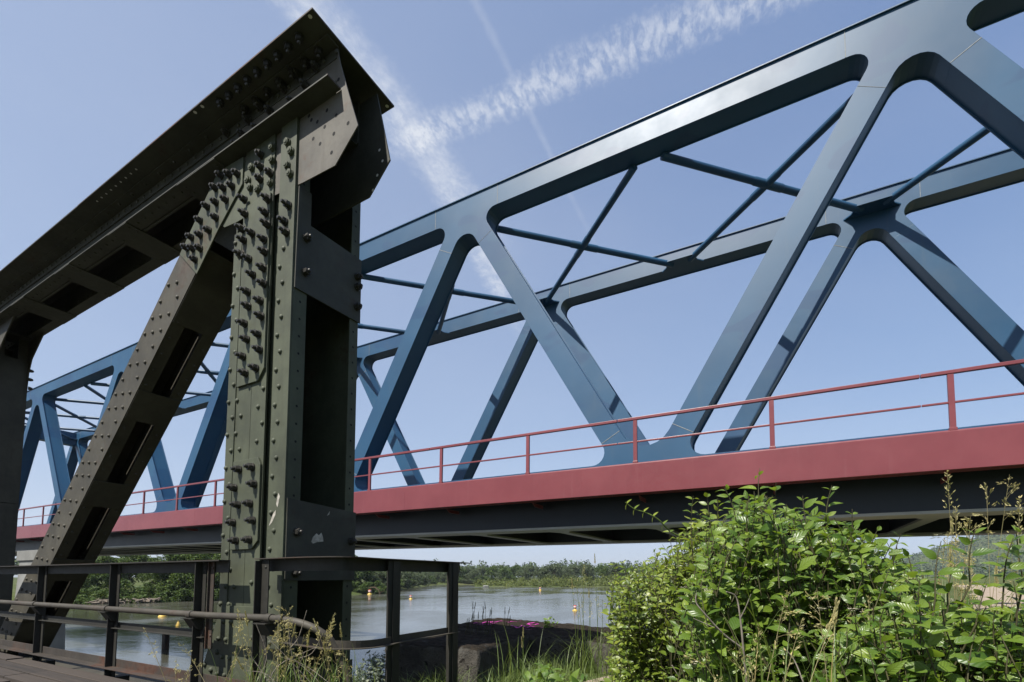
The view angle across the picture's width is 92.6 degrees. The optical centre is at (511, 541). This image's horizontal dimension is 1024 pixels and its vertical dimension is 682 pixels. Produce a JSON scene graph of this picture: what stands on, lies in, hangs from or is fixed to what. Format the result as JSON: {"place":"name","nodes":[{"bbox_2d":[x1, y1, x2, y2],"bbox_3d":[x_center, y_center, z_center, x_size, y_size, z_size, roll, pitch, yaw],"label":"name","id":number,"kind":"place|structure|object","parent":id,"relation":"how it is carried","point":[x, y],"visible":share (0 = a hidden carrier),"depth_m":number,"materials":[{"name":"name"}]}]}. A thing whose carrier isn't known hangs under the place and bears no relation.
{"place":"outdoors","nodes":[
{"label":"outdoors","id":0,"kind":"place"},
{"bbox_2d":[65,585,648,680],"bbox_3d":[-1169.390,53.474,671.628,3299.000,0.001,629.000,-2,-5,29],"label":"river water","id":1,"kind":"structure","parent":0,"point":[424,608],"depth_m":63.45,"materials":[{"name":"grey liquid"}]},
{"bbox_2d":[15,550,64,649],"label":"bridge pier","id":2,"kind":"structure","parent":1,"relation":"in","point":[27,558],"depth_m":31.28,"materials":[{"name":"grey concrete"}]},
{"bbox_2d":[15,0,1023,555],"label":"truss bridge","id":3,"kind":"structure","parent":2,"relation":"on","point":[893,484],"depth_m":14.58,"materials":[{"name":"blue paint"}]},
{"bbox_2d":[87,597,160,603],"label":"stone groyne","id":4,"kind":"object","parent":1,"relation":"on","point":[105,601],"visible":0.79,"depth_m":93.05,"materials":[{"name":"grey stone"}]},
{"bbox_2d":[161,634,169,648],"bbox_3d":[-24.177,8.348,34.060,0.320,4.250,0.330,-2,-5,29],"label":"steel pile","id":5,"kind":"object","parent":1,"relation":"in","point":[165,640],"depth_m":34.14,"materials":[{"name":"black metal"}]},
{"bbox_2d":[0,0,1023,576],"label":"sky","id":6,"kind":"structure","parent":0,"point":[482,93],"materials":[{"name":"blue"}]},
{"bbox_2d":[12,534,1023,681],"bbox_3d":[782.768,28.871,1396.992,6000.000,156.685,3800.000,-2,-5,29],"label":"ground","id":7,"kind":"structure","parent":0,"point":[925,559],"depth_m":196.64,"materials":[{"name":"green plant"}]},
{"bbox_2d":[73,594,94,603],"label":"bank bush","id":8,"kind":"object","parent":7,"relation":"on","point":[80,598],"visible":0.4,"depth_m":90.06,"materials":[{"name":"green plant"}]},
{"bbox_2d":[81,574,97,591],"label":"tree","id":9,"kind":"object","parent":7,"relation":"on","point":[89,581],"visible":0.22,"depth_m":98.36,"materials":[{"name":"green plant"}]},
{"bbox_2d":[78,588,106,602],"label":"bank bush","id":10,"kind":"object","parent":7,"relation":"on","point":[84,590],"visible":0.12,"depth_m":93.40,"materials":[{"name":"green plant"}]},
{"bbox_2d":[85,585,108,597],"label":"bank bush","id":11,"kind":"object","parent":7,"relation":"on","point":[93,589],"visible":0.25,"depth_m":96.58,"materials":[{"name":"green plant"}]},
{"bbox_2d":[88,556,115,589],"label":"tree","id":12,"kind":"object","parent":7,"relation":"on","point":[104,559],"visible":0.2,"depth_m":103.42,"materials":[{"name":"green plant"}]},
{"bbox_2d":[87,590,123,603],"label":"bank bush","id":13,"kind":"object","parent":7,"relation":"on","point":[104,596],"visible":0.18,"depth_m":92.78,"materials":[{"name":"green plant"}]},
{"bbox_2d":[99,556,130,588],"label":"tree","id":14,"kind":"object","parent":7,"relation":"on","point":[124,576],"visible":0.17,"depth_m":110.80,"materials":[{"name":"green plant"}]},
{"bbox_2d":[103,555,148,587],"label":"tree","id":15,"kind":"object","parent":7,"relation":"on","point":[137,558],"visible":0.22,"depth_m":122.81,"materials":[{"name":"green plant"}]},
{"bbox_2d":[120,578,143,595],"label":"bank bush","id":16,"kind":"object","parent":7,"relation":"on","point":[125,592],"visible":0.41,"depth_m":98.10,"materials":[{"name":"green plant"}]},
{"bbox_2d":[120,591,148,602],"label":"bank bush","id":17,"kind":"object","parent":7,"relation":"on","point":[140,595],"visible":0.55,"depth_m":94.45,"materials":[{"name":"green plant"}]},
{"bbox_2d":[127,586,155,597],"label":"bank bush","id":18,"kind":"object","parent":7,"relation":"on","point":[146,589],"visible":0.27,"depth_m":99.24,"materials":[{"name":"green plant"}]},
{"bbox_2d":[136,557,162,583],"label":"tree","id":19,"kind":"object","parent":7,"relation":"on","point":[146,576],"visible":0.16,"depth_m":119.29,"materials":[{"name":"green plant"}]},
{"bbox_2d":[143,582,160,593],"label":"bank bush","id":20,"kind":"object","parent":7,"relation":"on","point":[152,586],"visible":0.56,"depth_m":101.27,"materials":[{"name":"green plant"}]},
{"bbox_2d":[152,591,177,602],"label":"bank bush","id":21,"kind":"object","parent":7,"relation":"on","point":[161,594],"visible":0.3,"depth_m":97.05,"materials":[{"name":"green plant"}]},
{"bbox_2d":[154,583,180,598],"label":"bank bush","id":22,"kind":"object","parent":7,"relation":"on","point":[170,588],"visible":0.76,"depth_m":100.45,"materials":[{"name":"green plant"}]},
{"bbox_2d":[150,554,189,584],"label":"tree","id":23,"kind":"object","parent":7,"relation":"on","point":[156,578],"visible":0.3,"depth_m":103.27,"materials":[{"name":"green plant"}]},
{"bbox_2d":[143,627,204,681],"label":"dry weeds","id":24,"kind":"object","parent":7,"relation":"on","point":[177,664],"visible":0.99,"depth_m":3.21,"materials":[{"name":"beige plant"}]},
{"bbox_2d":[157,573,190,590],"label":"bank bush","id":25,"kind":"object","parent":7,"relation":"on","point":[166,582],"visible":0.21,"depth_m":103.28,"materials":[{"name":"green plant"}]},
{"bbox_2d":[171,588,192,601],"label":"bank bush","id":26,"kind":"object","parent":7,"relation":"on","point":[182,594],"visible":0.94,"depth_m":99.55,"materials":[{"name":"green plant"}]},
{"bbox_2d":[175,578,193,592],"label":"bank bush","id":27,"kind":"object","parent":7,"relation":"on","point":[191,588],"visible":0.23,"depth_m":102.33,"materials":[{"name":"green plant"}]},
{"bbox_2d":[167,554,219,588],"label":"tree","id":28,"kind":"object","parent":7,"relation":"on","point":[186,577],"visible":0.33,"depth_m":101.70,"materials":[{"name":"green plant"}]},
{"bbox_2d":[189,587,218,600],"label":"bank bush","id":29,"kind":"object","parent":7,"relation":"on","point":[192,595],"visible":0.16,"depth_m":101.22,"materials":[{"name":"green plant"}]},
{"bbox_2d":[210,553,220,589],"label":"tree","id":30,"kind":"object","parent":7,"relation":"on","point":[218,556],"visible":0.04,"depth_m":106.11,"materials":[{"name":"green plant"}]},
{"bbox_2d":[0,7,470,681],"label":"riveted truss bridge","id":31,"kind":"structure","parent":7,"relation":"on","point":[246,189],"depth_m":4.66,"materials":[{"name":"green metal"}]},
{"bbox_2d":[243,610,327,681],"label":"dead branch","id":32,"kind":"object","parent":7,"relation":"on","point":[286,658],"visible":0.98,"depth_m":2.98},
{"bbox_2d":[201,606,374,681],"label":"dry weeds","id":33,"kind":"object","parent":7,"relation":"on","point":[291,657],"visible":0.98,"depth_m":3.03,"materials":[{"name":"green plant"}]},
{"bbox_2d":[14,555,657,575],"bbox_3d":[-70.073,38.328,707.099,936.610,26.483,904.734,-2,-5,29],"label":"woods","id":34,"kind":"object","parent":7,"relation":"on","point":[487,566],"visible":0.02,"depth_m":584.89,"materials":[{"name":"green plant"}]},
{"bbox_2d":[352,581,359,589],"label":"bank bush","id":35,"kind":"object","parent":7,"relation":"on","point":[355,585],"visible":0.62,"depth_m":141.41,"materials":[{"name":"green plant"}]},
{"bbox_2d":[352,555,363,580],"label":"tree","id":36,"kind":"object","parent":7,"relation":"on","point":[360,573],"visible":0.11,"depth_m":145.52,"materials":[{"name":"green plant"}]},
{"bbox_2d":[352,581,366,591],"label":"bank bush","id":37,"kind":"object","parent":7,"relation":"on","point":[356,589],"visible":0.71,"depth_m":141.23,"materials":[{"name":"green plant"}]},
{"bbox_2d":[353,571,375,584],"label":"tree","id":38,"kind":"object","parent":7,"relation":"on","point":[367,574],"visible":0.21,"depth_m":149.94,"materials":[{"name":"green plant"}]},
{"bbox_2d":[358,581,373,593],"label":"bank bush","id":39,"kind":"object","parent":7,"relation":"on","point":[365,586],"visible":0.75,"depth_m":141.65,"materials":[{"name":"green plant"}]},
{"bbox_2d":[352,650,384,681],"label":"silvery willow","id":40,"kind":"object","parent":7,"relation":"on","point":[378,667],"visible":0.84,"depth_m":8.29,"materials":[{"name":"green plant"}]},
{"bbox_2d":[366,575,382,589],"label":"willow tree","id":41,"kind":"object","parent":7,"relation":"on","point":[375,577],"visible":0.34,"depth_m":153.84,"materials":[{"name":"green plant"}]},
{"bbox_2d":[364,580,385,593],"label":"bank bush","id":42,"kind":"object","parent":7,"relation":"on","point":[377,584],"visible":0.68,"depth_m":143.15,"materials":[{"name":"green plant"}]},
{"bbox_2d":[372,571,386,586],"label":"willow tree","id":43,"kind":"object","parent":7,"relation":"on","point":[382,575],"visible":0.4,"depth_m":165.13,"materials":[{"name":"green plant"}]},
{"bbox_2d":[372,585,386,593],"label":"bank bush","id":44,"kind":"object","parent":7,"relation":"on","point":[385,588],"visible":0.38,"depth_m":143.64,"materials":[{"name":"green plant"}]},
{"bbox_2d":[401,572,408,586],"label":"willow tree","id":45,"kind":"object","parent":7,"relation":"on","point":[406,583],"visible":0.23,"depth_m":204.24,"materials":[{"name":"green plant"}]},
{"bbox_2d":[403,572,412,587],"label":"willow tree","id":46,"kind":"object","parent":7,"relation":"on","point":[408,580],"visible":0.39,"depth_m":207.93,"materials":[{"name":"green plant"}]},
{"bbox_2d":[408,572,420,586],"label":"willow tree","id":47,"kind":"object","parent":7,"relation":"on","point":[414,581],"visible":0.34,"depth_m":226.77,"materials":[{"name":"green plant"}]},
{"bbox_2d":[412,572,423,583],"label":"willow tree","id":48,"kind":"object","parent":7,"relation":"on","point":[421,576],"visible":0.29,"depth_m":241.94,"materials":[{"name":"green plant"}]},
{"bbox_2d":[421,574,428,584],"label":"willow tree","id":49,"kind":"object","parent":7,"relation":"on","point":[425,577],"visible":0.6,"depth_m":261.78,"materials":[{"name":"green plant"}]},
{"bbox_2d":[421,572,432,585],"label":"willow tree","id":50,"kind":"object","parent":7,"relation":"on","point":[429,580],"visible":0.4,"depth_m":274.99,"materials":[{"name":"green plant"}]},
{"bbox_2d":[428,576,437,584],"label":"bank bush","id":51,"kind":"object","parent":7,"relation":"on","point":[433,581],"visible":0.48,"depth_m":293.77,"materials":[{"name":"green plant"}]},
{"bbox_2d":[433,572,440,580],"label":"willow tree","id":52,"kind":"object","parent":7,"relation":"on","point":[436,574],"visible":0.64,"depth_m":322.02,"materials":[{"name":"green plant"}]},
{"bbox_2d":[439,572,446,582],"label":"willow tree","id":53,"kind":"object","parent":7,"relation":"on","point":[444,577],"visible":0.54,"depth_m":318.65,"materials":[{"name":"green plant"}]},
{"bbox_2d":[458,567,466,581],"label":"tree","id":54,"kind":"object","parent":7,"relation":"on","point":[462,571],"visible":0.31,"depth_m":317.51,"materials":[{"name":"green plant"}]},
{"bbox_2d":[462,573,471,583],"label":"willow tree","id":55,"kind":"object","parent":7,"relation":"on","point":[466,576],"visible":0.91,"depth_m":310.26,"materials":[{"name":"green plant"}]},
{"bbox_2d":[460,566,474,573],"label":"willow tree","id":56,"kind":"object","parent":7,"relation":"on","point":[468,568],"visible":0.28,"depth_m":336.35,"materials":[{"name":"green plant"}]},
{"bbox_2d":[468,569,482,583],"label":"willow tree","id":57,"kind":"object","parent":7,"relation":"on","point":[475,571],"visible":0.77,"depth_m":309.04,"materials":[{"name":"green plant"}]},
{"bbox_2d":[474,566,488,580],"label":"willow tree","id":58,"kind":"object","parent":7,"relation":"on","point":[482,569],"visible":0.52,"depth_m":335.80,"materials":[{"name":"green plant"}]},
{"bbox_2d":[484,565,498,580],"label":"tree","id":59,"kind":"object","parent":7,"relation":"on","point":[491,571],"visible":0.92,"depth_m":318.38,"materials":[{"name":"green plant"}]},
{"bbox_2d":[494,565,506,580],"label":"willow tree","id":60,"kind":"object","parent":7,"relation":"on","point":[498,574],"visible":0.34,"depth_m":338.40,"materials":[{"name":"green plant"}]},
{"bbox_2d":[385,618,622,681],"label":"abutment wall","id":61,"kind":"structure","parent":7,"relation":"on","point":[477,651],"depth_m":6.13,"materials":[{"name":"concrete"}]},
{"bbox_2d":[465,602,510,634],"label":"wall grass","id":62,"kind":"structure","parent":61,"relation":"on","point":[472,618],"depth_m":6.60,"materials":[{"name":"green plant"}]},
{"bbox_2d":[543,616,557,627],"bbox_3d":[0.657,1.459,7.403,0.407,0.682,0.273,-2,-5,24],"label":"wall seedling","id":63,"kind":"object","parent":61,"relation":"on","point":[546,623],"depth_m":7.44,"materials":[{"name":"green plant"}]},
{"bbox_2d":[499,566,513,580],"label":"tree","id":64,"kind":"object","parent":7,"relation":"on","point":[503,569],"visible":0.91,"depth_m":323.21,"materials":[{"name":"green plant"}]},
{"bbox_2d":[399,652,616,681],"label":"ground grass","id":65,"kind":"structure","parent":7,"relation":"on","point":[565,670],"depth_m":5.27,"materials":[{"name":"green plant"}]},
{"bbox_2d":[508,564,521,580],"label":"tree","id":66,"kind":"object","parent":7,"relation":"on","point":[514,568],"visible":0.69,"depth_m":356.43,"materials":[{"name":"green plant"}]},
{"bbox_2d":[515,567,530,580],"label":"willow tree","id":67,"kind":"object","parent":7,"relation":"on","point":[524,573],"visible":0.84,"depth_m":332.30,"materials":[{"name":"green plant"}]},
{"bbox_2d":[522,565,535,577],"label":"willow tree","id":68,"kind":"object","parent":7,"relation":"on","point":[531,570],"visible":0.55,"depth_m":343.08,"materials":[{"name":"green plant"}]},
{"bbox_2d":[532,566,548,580],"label":"willow tree","id":69,"kind":"object","parent":7,"relation":"on","point":[539,573],"visible":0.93,"depth_m":311.89,"materials":[{"name":"green plant"}]},
{"bbox_2d":[544,563,564,579],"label":"willow tree","id":70,"kind":"object","parent":7,"relation":"on","point":[553,568],"visible":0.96,"depth_m":309.49,"materials":[{"name":"green plant"}]},
{"bbox_2d":[495,553,614,681],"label":"tall grass","id":71,"kind":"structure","parent":7,"relation":"on","point":[588,669],"depth_m":4.90,"materials":[{"name":"green plant"}]},
{"bbox_2d":[522,663,590,681],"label":"nettle patch","id":72,"kind":"object","parent":7,"relation":"on","point":[544,674],"visible":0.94,"depth_m":4.04,"materials":[{"name":"green plant"}]},
{"bbox_2d":[560,567,574,580],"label":"willow tree","id":73,"kind":"object","parent":7,"relation":"on","point":[567,570],"visible":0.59,"depth_m":322.80,"materials":[{"name":"green plant"}]},
{"bbox_2d":[567,564,581,577],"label":"willow tree","id":74,"kind":"object","parent":7,"relation":"on","point":[574,568],"visible":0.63,"depth_m":350.15,"materials":[{"name":"green plant"}]},
{"bbox_2d":[579,564,594,580],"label":"willow tree","id":75,"kind":"object","parent":7,"relation":"on","point":[587,570],"visible":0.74,"depth_m":310.97,"materials":[{"name":"green plant"}]},
{"bbox_2d":[594,565,609,579],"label":"tree","id":76,"kind":"object","parent":7,"relation":"on","point":[602,568],"visible":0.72,"depth_m":313.32,"materials":[{"name":"green plant"}]},
{"bbox_2d":[606,562,623,577],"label":"willow tree","id":77,"kind":"object","parent":7,"relation":"on","point":[611,567],"visible":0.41,"depth_m":324.98,"materials":[{"name":"green plant"}]},
{"bbox_2d":[614,568,628,576],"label":"willow tree","id":78,"kind":"object","parent":7,"relation":"on","point":[619,569],"visible":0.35,"depth_m":327.37,"materials":[{"name":"green plant"}]},
{"bbox_2d":[624,566,637,576],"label":"tree","id":79,"kind":"object","parent":7,"relation":"on","point":[625,569],"visible":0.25,"depth_m":323.38,"materials":[{"name":"green plant"}]},
{"bbox_2d":[599,540,688,681],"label":"wild rose shrub","id":80,"kind":"object","parent":7,"relation":"on","point":[642,646],"visible":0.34,"depth_m":4.19,"materials":[{"name":"green plant"}]},
{"bbox_2d":[646,493,746,681],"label":"elder shrub","id":81,"kind":"object","parent":7,"relation":"on","point":[671,586],"visible":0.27,"depth_m":3.17,"materials":[{"name":"green plant"}]},
{"bbox_2d":[625,499,690,541],"bbox_3d":[1.133,-0.124,3.538,0.658,0.357,0.075,1,-4,-11],"label":"hop vine","id":82,"kind":"object","parent":81,"relation":"attached to","point":[654,514],"visible":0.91,"depth_m":3.51,"materials":[{"name":"green plant"}]},
{"bbox_2d":[648,579,951,681],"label":"tall grass","id":83,"kind":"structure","parent":7,"relation":"on","point":[831,624],"depth_m":1.61,"materials":[{"name":"green plant"}]},
{"bbox_2d":[665,469,946,681],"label":"dogwood shrub","id":84,"kind":"object","parent":7,"relation":"on","point":[763,554],"visible":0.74,"depth_m":2.10,"materials":[{"name":"green plant"}]},
{"bbox_2d":[671,591,803,681],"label":"dead branch","id":85,"kind":"object","parent":84,"relation":"on","point":[726,636],"visible":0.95,"depth_m":1.90,"materials":[{"name":"brown wood"}]},
{"bbox_2d":[811,525,1023,681],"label":"dogwood shrub","id":86,"kind":"object","parent":7,"relation":"on","point":[976,648],"visible":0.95,"depth_m":1.72,"materials":[{"name":"green plant"}]},
{"bbox_2d":[861,534,1023,576],"bbox_3d":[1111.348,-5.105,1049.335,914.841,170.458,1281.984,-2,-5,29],"label":"hillside woods","id":87,"kind":"object","parent":7,"relation":"on","point":[980,570],"visible":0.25,"depth_m":1026.87,"materials":[{"name":"green plant"}]},
{"bbox_2d":[864,470,1023,666],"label":"tall grass","id":88,"kind":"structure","parent":7,"relation":"on","point":[961,588],"depth_m":2.10,"materials":[{"name":"green plant"}]},
{"bbox_2d":[475,585,626,586],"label":"island","id":89,"kind":"structure","parent":0,"point":[547,586],"depth_m":243.72,"materials":[{"name":"plant"}]},
{"bbox_2d":[471,573,656,586],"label":"island scrub","id":90,"kind":"object","parent":89,"relation":"on","point":[546,582],"visible":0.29,"depth_m":247.99,"materials":[{"name":"green plant"}]},
{"bbox_2d":[584,585,1023,681],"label":"path","id":91,"kind":"structure","parent":0,"point":[988,592],"depth_m":28.92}
]}

